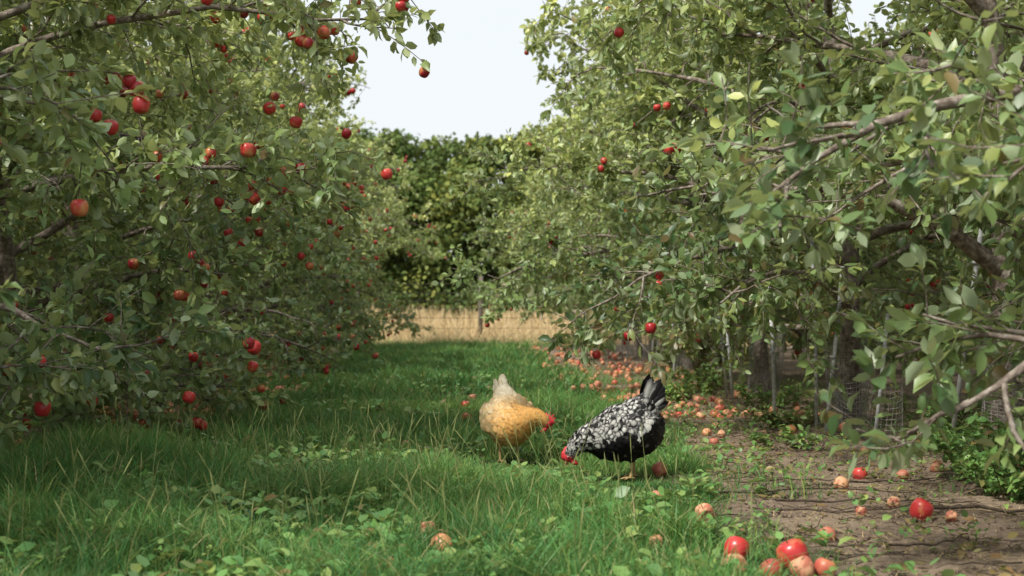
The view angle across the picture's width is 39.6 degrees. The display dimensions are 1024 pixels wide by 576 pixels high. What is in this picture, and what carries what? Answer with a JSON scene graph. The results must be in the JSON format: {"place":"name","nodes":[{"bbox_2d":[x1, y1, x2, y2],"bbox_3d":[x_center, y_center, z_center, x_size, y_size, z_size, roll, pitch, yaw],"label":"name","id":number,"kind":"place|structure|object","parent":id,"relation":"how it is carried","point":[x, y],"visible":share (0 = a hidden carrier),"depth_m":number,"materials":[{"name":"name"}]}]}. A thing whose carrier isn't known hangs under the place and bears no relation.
{"place":"outdoors","nodes":[
{"label":"outdoors","id":0,"kind":"place"},
{"bbox_2d":[0,0,1006,291],"label":"sky","id":1,"kind":"structure","parent":0,"point":[481,79],"materials":[{"name":"white"}]},
{"bbox_2d":[0,336,1023,575],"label":"grass","id":2,"kind":"structure","parent":0,"point":[96,561],"depth_m":6.03,"materials":[{"name":"green plant"}]},
{"bbox_2d":[1,316,1023,575],"bbox_3d":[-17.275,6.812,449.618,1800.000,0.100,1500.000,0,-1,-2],"label":"ground","id":3,"kind":"structure","parent":0,"point":[881,526],"depth_m":6.47,"materials":[{"name":"soil"}]},
{"bbox_2d":[0,393,54,439],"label":"weed plant","id":4,"kind":"object","parent":3,"relation":"on","point":[7,419],"visible":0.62,"depth_m":8.30,"materials":[{"name":"green plant"}]},
{"bbox_2d":[15,204,119,337],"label":"apple tree","id":5,"kind":"object","parent":3,"relation":"on","point":[21,216],"depth_m":17.16,"materials":[{"name":"green plant"}]},
{"bbox_2d":[16,388,121,423],"bbox_3d":[-3.260,0.837,10.508,0.790,0.326,0.772,0,-1,-2],"label":"weed plant","id":6,"kind":"object","parent":3,"relation":"on","point":[100,407],"visible":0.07,"depth_m":10.36,"materials":[{"name":"green plant"}]},
{"bbox_2d":[15,16,125,347],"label":"apple tree","id":7,"kind":"object","parent":3,"relation":"on","point":[27,237],"depth_m":20.00,"materials":[{"name":"green plant"}]},
{"bbox_2d":[0,39,155,452],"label":"apple tree","id":8,"kind":"object","parent":3,"relation":"on","point":[39,72],"visible":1,"depth_m":5.43,"materials":[{"name":"green plant"}]},
{"bbox_2d":[124,354,167,370],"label":"weed plant","id":9,"kind":"object","parent":3,"relation":"on","point":[153,357],"visible":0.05,"depth_m":13.23,"materials":[{"name":"green plant"}]},
{"bbox_2d":[0,0,372,404],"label":"apple tree","id":10,"kind":"object","parent":3,"relation":"on","point":[232,93],"visible":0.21,"depth_m":12.32,"materials":[{"name":"green plant"}]},
{"bbox_2d":[0,0,376,433],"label":"apple tree","id":11,"kind":"object","parent":3,"relation":"on","point":[94,294],"visible":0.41,"depth_m":9.75,"materials":[{"name":"green plant"}]},
{"bbox_2d":[18,0,374,376],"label":"apple tree","id":12,"kind":"object","parent":3,"relation":"on","point":[279,246],"visible":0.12,"depth_m":15.57,"materials":[{"name":"green plant"}]},
{"bbox_2d":[189,333,241,375],"bbox_3d":[-3.535,0.791,16.448,0.992,0.535,0.647,0,-1,16],"label":"weed plant","id":13,"kind":"object","parent":3,"relation":"on","point":[225,353],"visible":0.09,"depth_m":16.45,"materials":[{"name":"green plant"}]},
{"bbox_2d":[27,1,407,365],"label":"apple tree","id":14,"kind":"object","parent":3,"relation":"on","point":[362,170],"visible":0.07,"depth_m":17.59,"materials":[{"name":"green plant"}]},
{"bbox_2d":[0,0,444,436],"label":"apple tree","id":15,"kind":"object","parent":3,"relation":"on","point":[310,36],"visible":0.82,"depth_m":7.60,"materials":[{"name":"green plant"}]},
{"bbox_2d":[64,21,388,362],"bbox_3d":[-4.192,-1.352,20.039,5.326,5.291,5.050,-3,0,-20],"label":"apple tree","id":16,"kind":"object","parent":3,"relation":"on","point":[351,278],"visible":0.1,"depth_m":20.25,"materials":[{"name":"green plant"}]},
{"bbox_2d":[157,86,392,358],"bbox_3d":[-4.313,-1.273,23.174,4.576,5.169,4.607,-3,1,-21],"label":"apple tree","id":17,"kind":"object","parent":3,"relation":"on","point":[257,278],"visible":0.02,"depth_m":23.03,"materials":[{"name":"green plant"}]},
{"bbox_2d":[187,71,410,343],"bbox_3d":[-4.114,-1.295,25.720,4.545,5.200,4.684,-4,1,-35],"label":"apple tree","id":18,"kind":"object","parent":3,"relation":"on","point":[393,208],"visible":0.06,"depth_m":25.80,"materials":[{"name":"green plant"}]},
{"bbox_2d":[255,114,446,348],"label":"apple tree","id":19,"kind":"object","parent":3,"relation":"on","point":[410,241],"visible":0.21,"depth_m":28.43,"materials":[{"name":"green plant"}]},
{"bbox_2d":[0,389,776,575],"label":"grass seed stalks","id":20,"kind":"object","parent":3,"relation":"on","point":[344,446],"depth_m":5.56,"materials":[{"name":"green plant"}]},
{"bbox_2d":[420,519,435,534],"bbox_3d":[-0.316,0.902,5.351,0.065,0.069,0.065,0,-1,-2],"label":"apple","id":21,"kind":"object","parent":3,"relation":"on","point":[422,525],"visible":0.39,"depth_m":5.33,"materials":[{"name":"red food"}]},
{"bbox_2d":[312,276,556,339],"bbox_3d":[-1.014,0.557,34.479,30.627,1.701,0.125,0,-1,-2],"label":"wire fence","id":22,"kind":"object","parent":3,"relation":"on","point":[480,314],"visible":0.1,"depth_m":34.43,"materials":[{"name":"grey metal"}]},
{"bbox_2d":[431,533,452,551],"bbox_3d":[-0.249,0.912,5.044,0.083,0.083,0.086,0,-1,-2],"label":"apple","id":23,"kind":"object","parent":3,"relation":"on","point":[443,534],"visible":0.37,"depth_m":5.02,"materials":[{"name":"food"}]},
{"bbox_2d":[0,355,1015,575],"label":"broadleaf weeds","id":24,"kind":"object","parent":3,"relation":"on","point":[136,568],"visible":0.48,"depth_m":5.57,"materials":[{"name":"green plant"}]},
{"bbox_2d":[38,120,979,321],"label":"distant trees","id":25,"kind":"object","parent":3,"relation":"on","point":[430,168],"visible":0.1,"depth_m":55.77,"materials":[{"name":"green plant"}]},
{"bbox_2d":[479,373,555,461],"bbox_3d":[0.006,0.717,7.875,0.375,0.484,0.425,0,-1,-15],"label":"buff hen","id":26,"kind":"object","parent":3,"relation":"on","point":[507,406],"visible":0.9,"depth_m":7.75,"materials":[{"name":"orange"}]},
{"bbox_2d":[13,345,1023,507],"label":"fallen apples","id":27,"kind":"object","parent":3,"relation":"on","point":[844,481],"visible":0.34,"depth_m":11.92,"materials":[{"name":"red food"}]},
{"bbox_2d":[474,120,674,348],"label":"apple tree","id":28,"kind":"object","parent":3,"relation":"on","point":[505,253],"visible":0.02,"depth_m":28.31,"materials":[{"name":"green plant"}]},
{"bbox_2d":[503,91,662,351],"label":"apple tree","id":29,"kind":"object","parent":3,"relation":"on","point":[525,315],"visible":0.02,"depth_m":26.50,"materials":[{"name":"green plant"}]},
{"bbox_2d":[505,63,705,357],"bbox_3d":[2.154,-1.213,23.888,4.248,5.027,4.366,0,-1,30],"label":"apple tree","id":30,"kind":"object","parent":3,"relation":"on","point":[523,245],"visible":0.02,"depth_m":23.80,"materials":[{"name":"green plant"}]},
{"bbox_2d":[561,374,668,479],"bbox_3d":[0.518,0.671,6.890,0.485,0.504,0.320,1,-1,-38],"label":"black laced hen","id":31,"kind":"object","parent":3,"relation":"on","point":[612,429],"visible":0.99,"depth_m":6.84,"materials":[{"name":"black"}]},
{"bbox_2d":[455,51,785,363],"bbox_3d":[2.239,-1.321,21.354,5.019,5.163,4.655,1,-1,-36],"label":"apple tree","id":32,"kind":"object","parent":3,"relation":"on","point":[537,221],"visible":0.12,"depth_m":21.24,"materials":[{"name":"green plant"}]},
{"bbox_2d":[620,285,622,360],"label":"metal stake","id":33,"kind":"object","parent":3,"relation":"on","point":[622,338],"visible":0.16,"depth_m":22.04,"materials":[{"name":"grey metal"}]},
{"bbox_2d":[615,338,630,351],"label":"wire tree guard","id":34,"kind":"object","parent":3,"relation":"on","point":[619,345],"visible":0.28,"depth_m":26.45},
{"bbox_2d":[626,313,629,364],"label":"metal stake","id":35,"kind":"object","parent":3,"relation":"on","point":[627,349],"visible":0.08,"depth_m":20.50,"materials":[{"name":"grey metal"}]},
{"bbox_2d":[626,328,646,357],"bbox_3d":[2.081,0.883,23.876,0.400,0.661,0.309,0,-1,-2],"label":"wire tree guard","id":36,"kind":"object","parent":3,"relation":"on","point":[629,352],"visible":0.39,"depth_m":23.76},
{"bbox_2d":[650,318,655,369],"bbox_3d":[1.776,0.502,17.828,0.128,1.335,0.033,0,-1,-28],"label":"metal stake","id":37,"kind":"object","parent":3,"relation":"on","point":[652,350],"depth_m":17.80,"materials":[{"name":"grey metal"}]},
{"bbox_2d":[642,326,664,363],"bbox_3d":[2.125,0.837,21.165,0.298,0.662,0.360,0,-1,-31],"label":"wire tree guard","id":38,"kind":"object","parent":3,"relation":"on","point":[644,355],"visible":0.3,"depth_m":21.14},
{"bbox_2d":[649,534,663,547],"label":"apple","id":39,"kind":"object","parent":3,"relation":"on","point":[660,539],"visible":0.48,"depth_m":4.99,"materials":[{"name":"food"}]},
{"bbox_2d":[652,462,666,476],"bbox_3d":[0.729,0.897,7.023,0.077,0.081,0.080,0,-1,-2],"label":"apple","id":40,"kind":"object","parent":3,"relation":"on","point":[657,468],"visible":0.84,"depth_m":7.00,"materials":[{"name":"red food"}]},
{"bbox_2d":[648,333,683,367],"bbox_3d":[2.096,0.856,19.046,0.513,0.502,0.809,0,-1,-2],"label":"tree guard","id":41,"kind":"object","parent":3,"relation":"on","point":[667,361],"visible":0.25,"depth_m":18.95,"materials":[{"name":"grey metal"}]},
{"bbox_2d":[651,376,693,401],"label":"weed plant","id":42,"kind":"object","parent":3,"relation":"on","point":[672,390],"visible":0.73,"depth_m":12.73,"materials":[{"name":"green plant"}]},
{"bbox_2d":[675,337,698,369],"bbox_3d":[2.285,0.790,18.582,0.379,0.662,0.293,0,-1,-2],"label":"wire tree guard","id":43,"kind":"object","parent":3,"relation":"on","point":[678,360],"visible":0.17,"depth_m":18.47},
{"bbox_2d":[522,13,869,368],"bbox_3d":[2.490,-1.236,18.549,4.512,4.904,4.775,1,3,-34],"label":"apple tree","id":44,"kind":"object","parent":3,"relation":"on","point":[552,127],"visible":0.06,"depth_m":18.66,"materials":[{"name":"green plant"}]},
{"bbox_2d":[666,361,735,395],"bbox_3d":[1.792,0.877,13.418,0.563,0.361,0.652,0,-1,24],"label":"weed plant","id":45,"kind":"object","parent":3,"relation":"on","point":[707,386],"visible":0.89,"depth_m":13.39,"materials":[{"name":"green plant"}]},
{"bbox_2d":[695,503,713,521],"bbox_3d":[0.753,0.883,5.561,0.076,0.081,0.076,0,-1,-2],"label":"apple","id":46,"kind":"object","parent":3,"relation":"on","point":[707,506],"visible":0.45,"depth_m":5.54,"materials":[{"name":"food"}]},
{"bbox_2d":[431,0,990,396],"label":"apple tree","id":47,"kind":"object","parent":3,"relation":"on","point":[602,167],"visible":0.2,"depth_m":13.14,"materials":[{"name":"green plant"}]},
{"bbox_2d":[683,322,739,388],"bbox_3d":[2.030,0.591,14.635,0.517,0.947,0.634,1,-1,-44],"label":"weed plant","id":48,"kind":"object","parent":3,"relation":"on","point":[702,351],"visible":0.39,"depth_m":14.66,"materials":[{"name":"green plant"}]},
{"bbox_2d":[701,329,728,382],"bbox_3d":[2.284,0.791,16.001,0.335,0.661,0.351,0,-1,-2],"label":"wire tree guard","id":49,"kind":"object","parent":3,"relation":"on","point":[717,366],"visible":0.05,"depth_m":15.91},
{"bbox_2d":[717,312,727,394],"bbox_3d":[2.024,0.525,13.782,0.185,1.235,0.033,0,-1,-31],"label":"metal stake","id":50,"kind":"object","parent":3,"relation":"on","point":[723,358],"visible":0.33,"depth_m":13.79,"materials":[{"name":"grey metal"}]},
{"bbox_2d":[519,0,931,381],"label":"apple tree","id":51,"kind":"object","parent":3,"relation":"on","point":[626,116],"visible":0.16,"depth_m":15.51,"materials":[{"name":"green plant"}]},
{"bbox_2d":[725,330,733,399],"bbox_3d":[1.949,0.594,12.859,0.131,1.044,0.035,0,-1,-2],"label":"metal stake","id":52,"kind":"object","parent":3,"relation":"on","point":[730,370],"visible":0.45,"depth_m":12.85,"materials":[{"name":"grey metal"}]},
{"bbox_2d":[722,553,746,574],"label":"apple","id":53,"kind":"object","parent":3,"relation":"on","point":[742,557],"visible":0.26,"depth_m":4.52,"materials":[{"name":"food"}]},
{"bbox_2d":[724,535,749,558],"bbox_3d":[0.758,0.882,4.792,0.090,0.093,0.090,0,-1,-2],"label":"apple","id":54,"kind":"object","parent":3,"relation":"on","point":[732,540],"visible":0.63,"depth_m":4.76,"materials":[{"name":"red food"}]},
{"bbox_2d":[747,332,784,396],"bbox_3d":[2.375,0.735,13.290,0.376,0.662,0.324,0,-1,-2],"label":"wire tree guard","id":55,"kind":"object","parent":3,"relation":"on","point":[761,370],"visible":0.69,"depth_m":13.21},
{"bbox_2d":[733,380,805,410],"bbox_3d":[2.137,0.906,11.956,0.545,0.273,0.424,-1,-1,36],"label":"weed plant","id":56,"kind":"object","parent":3,"relation":"on","point":[780,396],"visible":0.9,"depth_m":11.93,"materials":[{"name":"green plant"}]},
{"bbox_2d":[759,558,783,575],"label":"apple","id":57,"kind":"object","parent":3,"relation":"on","point":[777,568],"visible":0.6,"depth_m":4.50,"materials":[{"name":"red food"}]},
{"bbox_2d":[768,287,775,409],"bbox_3d":[1.956,0.529,10.704,0.039,1.113,0.087,0,-1,-31],"label":"metal stake","id":58,"kind":"object","parent":3,"relation":"on","point":[772,352],"visible":0.46,"depth_m":10.68,"materials":[{"name":"grey metal"}]},
{"bbox_2d":[522,0,1023,419],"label":"apple tree","id":59,"kind":"object","parent":3,"relation":"on","point":[735,271],"visible":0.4,"depth_m":9.54,"materials":[{"name":"green plant"}]},
{"bbox_2d":[741,402,822,430],"bbox_3d":[1.971,0.911,9.920,0.662,0.207,0.430,0,-1,-25],"label":"weed plant","id":60,"kind":"object","parent":3,"relation":"on","point":[791,418],"visible":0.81,"depth_m":9.87,"materials":[{"name":"green plant"}]},
{"bbox_2d":[746,424,825,450],"bbox_3d":[1.625,0.918,8.625,0.396,0.198,0.487,0,-1,-19],"label":"weed plant","id":61,"kind":"object","parent":3,"relation":"on","point":[762,436],"visible":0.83,"depth_m":8.59,"materials":[{"name":"green plant"}]},
{"bbox_2d":[776,538,808,570],"bbox_3d":[0.920,0.876,4.658,0.108,0.113,0.104,0,-1,-2],"label":"apple","id":62,"kind":"object","parent":3,"relation":"on","point":[792,547],"visible":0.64,"depth_m":4.62,"materials":[{"name":"red food"}]},
{"bbox_2d":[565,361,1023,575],"bbox_3d":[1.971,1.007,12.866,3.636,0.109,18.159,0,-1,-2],"label":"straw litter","id":63,"kind":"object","parent":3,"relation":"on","point":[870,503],"visible":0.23,"depth_m":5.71,"materials":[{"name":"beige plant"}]},
{"bbox_2d":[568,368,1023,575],"bbox_3d":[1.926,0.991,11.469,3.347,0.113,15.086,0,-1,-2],"label":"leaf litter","id":64,"kind":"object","parent":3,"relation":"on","point":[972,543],"visible":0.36,"depth_m":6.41,"materials":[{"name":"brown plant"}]},
{"bbox_2d":[575,381,1023,575],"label":"soil clods","id":65,"kind":"object","parent":3,"relation":"on","point":[963,521],"visible":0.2,"depth_m":6.36,"materials":[{"name":"brown soil"}]},
{"bbox_2d":[789,555,814,575],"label":"apple","id":66,"kind":"object","parent":3,"relation":"on","point":[802,562],"visible":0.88,"depth_m":4.47,"materials":[{"name":"food"}]},
{"bbox_2d":[810,237,817,427],"bbox_3d":[2.078,0.359,9.768,0.039,1.412,0.108,0,-1,30],"label":"metal stake","id":67,"kind":"object","parent":3,"relation":"on","point":[815,354],"visible":0.47,"depth_m":9.77,"materials":[{"name":"grey metal"}]},
{"bbox_2d":[621,0,1023,444],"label":"apple tree","id":68,"kind":"object","parent":3,"relation":"on","point":[1001,264],"visible":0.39,"depth_m":7.88,"materials":[{"name":"green plant"}]},
{"bbox_2d":[814,556,835,575],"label":"apple","id":69,"kind":"object","parent":3,"relation":"on","point":[821,564],"visible":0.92,"depth_m":4.51,"materials":[{"name":"red food"}]},
{"bbox_2d":[818,526,835,540],"bbox_3d":[1.133,0.889,5.117,0.062,0.064,0.064,0,-1,-2],"label":"apple","id":70,"kind":"object","parent":3,"relation":"on","point":[830,529],"visible":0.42,"depth_m":5.10,"materials":[{"name":"food"}]},
{"bbox_2d":[824,266,844,431],"bbox_3d":[2.174,0.460,9.611,0.181,1.214,0.039,0,-1,-23],"label":"metal stake","id":71,"kind":"object","parent":3,"relation":"on","point":[834,354],"visible":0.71,"depth_m":9.60,"materials":[{"name":"grey metal"}]},
{"bbox_2d":[825,338,869,420],"bbox_3d":[2.499,0.699,10.589,0.341,0.662,0.320,0,-1,-2],"label":"wire tree guard","id":72,"kind":"object","parent":3,"relation":"on","point":[848,375],"visible":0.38,"depth_m":10.50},
{"bbox_2d":[675,0,1023,479],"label":"apple tree","id":73,"kind":"object","parent":3,"relation":"on","point":[800,148],"visible":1,"depth_m":4.53,"materials":[{"name":"green plant"}]},
{"bbox_2d":[802,245,902,351],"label":"apple tree","id":74,"kind":"object","parent":3,"relation":"on","point":[803,350],"depth_m":26.87,"materials":[{"name":"green plant"}]},
{"bbox_2d":[735,48,970,341],"bbox_3d":[5.732,-1.437,23.816,4.852,5.481,4.885,0,-1,-26],"label":"apple tree","id":75,"kind":"object","parent":3,"relation":"on","point":[861,286],"depth_m":24.26,"materials":[{"name":"green plant"}]},
{"bbox_2d":[855,506,866,515],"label":"apple","id":76,"kind":"object","parent":3,"relation":"on","point":[862,511],"visible":0.73,"depth_m":5.76,"materials":[{"name":"pink food"}]},
{"bbox_2d":[831,373,902,443],"bbox_3d":[2.297,0.786,9.533,0.185,0.422,1.502,0,-1,-5],"label":"tree guard","id":77,"kind":"object","parent":3,"relation":"on","point":[840,401],"visible":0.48,"depth_m":9.23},
{"bbox_2d":[768,16,979,364],"bbox_3d":[6.000,-1.342,20.403,4.938,5.173,5.206,0,-1,-1],"label":"apple tree","id":78,"kind":"object","parent":3,"relation":"on","point":[896,267],"visible":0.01,"depth_m":20.18,"materials":[{"name":"green plant"}]},
{"bbox_2d":[874,314,889,429],"bbox_3d":[2.328,0.620,8.989,0.129,0.914,0.035,0,-1,-2],"label":"metal stake","id":79,"kind":"object","parent":3,"relation":"on","point":[880,390],"visible":0.51,"depth_m":8.98,"materials":[{"name":"grey metal"}]},
{"bbox_2d":[779,0,1023,371],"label":"apple tree","id":80,"kind":"object","parent":3,"relation":"on","point":[887,300],"visible":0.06,"depth_m":17.44,"materials":[{"name":"green plant"}]},
{"bbox_2d":[909,498,933,521],"bbox_3d":[1.618,0.876,5.614,0.092,0.095,0.088,0,-1,-2],"label":"apple","id":81,"kind":"object","parent":3,"relation":"on","point":[923,508],"visible":0.91,"depth_m":5.58,"materials":[{"name":"red food"}]},
{"bbox_2d":[890,384,987,437],"bbox_3d":[2.800,0.809,9.238,0.587,0.352,0.528,0,-1,-2],"label":"weed plant","id":82,"kind":"object","parent":3,"relation":"on","point":[947,417],"visible":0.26,"depth_m":9.25,"materials":[{"name":"green plant"}]},
{"bbox_2d":[946,510,957,521],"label":"apple","id":83,"kind":"object","parent":3,"relation":"on","point":[952,515],"visible":1,"depth_m":5.55,"materials":[{"name":"pink food"}]},
{"bbox_2d":[889,0,1023,387],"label":"apple tree","id":84,"kind":"object","parent":3,"relation":"on","point":[920,353],"visible":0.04,"depth_m":12.00,"materials":[{"name":"green plant"}]},
{"bbox_2d":[891,106,1023,362],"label":"apple tree","id":85,"kind":"object","parent":3,"relation":"on","point":[932,282],"visible":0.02,"depth_m":14.57,"materials":[{"name":"green plant"}]},
{"bbox_2d":[951,229,982,427],"bbox_3d":[2.641,0.025,8.158,0.334,2.064,0.040,0,-1,-2],"label":"metal stake","id":86,"kind":"object","parent":3,"relation":"on","point":[960,380],"visible":0.14,"depth_m":8.14,"materials":[{"name":"grey metal"}]},
{"bbox_2d":[915,405,1023,482],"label":"weed plant","id":87,"kind":"object","parent":3,"relation":"on","point":[953,447],"visible":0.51,"depth_m":6.99,"materials":[{"name":"green plant"}]},
{"bbox_2d":[951,445,1023,502],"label":"weed plant","id":88,"kind":"object","parent":3,"relation":"on","point":[988,479],"visible":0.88,"depth_m":6.37,"materials":[{"name":"green plant"}]},
{"bbox_2d":[953,411,1023,463],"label":"weed plant","id":89,"kind":"object","parent":3,"relation":"on","point":[981,431],"visible":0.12,"depth_m":7.65,"materials":[{"name":"green plant"}]},
{"bbox_2d":[980,358,1023,449],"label":"wire tree guard","id":90,"kind":"object","parent":3,"relation":"on","point":[985,407],"visible":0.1,"depth_m":7.77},
{"bbox_2d":[269,302,901,345],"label":"dry grass field","id":91,"kind":"structure","parent":0,"point":[534,327],"depth_m":35.90,"materials":[{"name":"beige plant"}]},
{"bbox_2d":[562,382,1023,575],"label":"fallen twigs","id":92,"kind":"object","parent":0,"point":[960,506],"visible":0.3,"depth_m":6.05,"materials":[{"name":"brown wood"}]}
]}

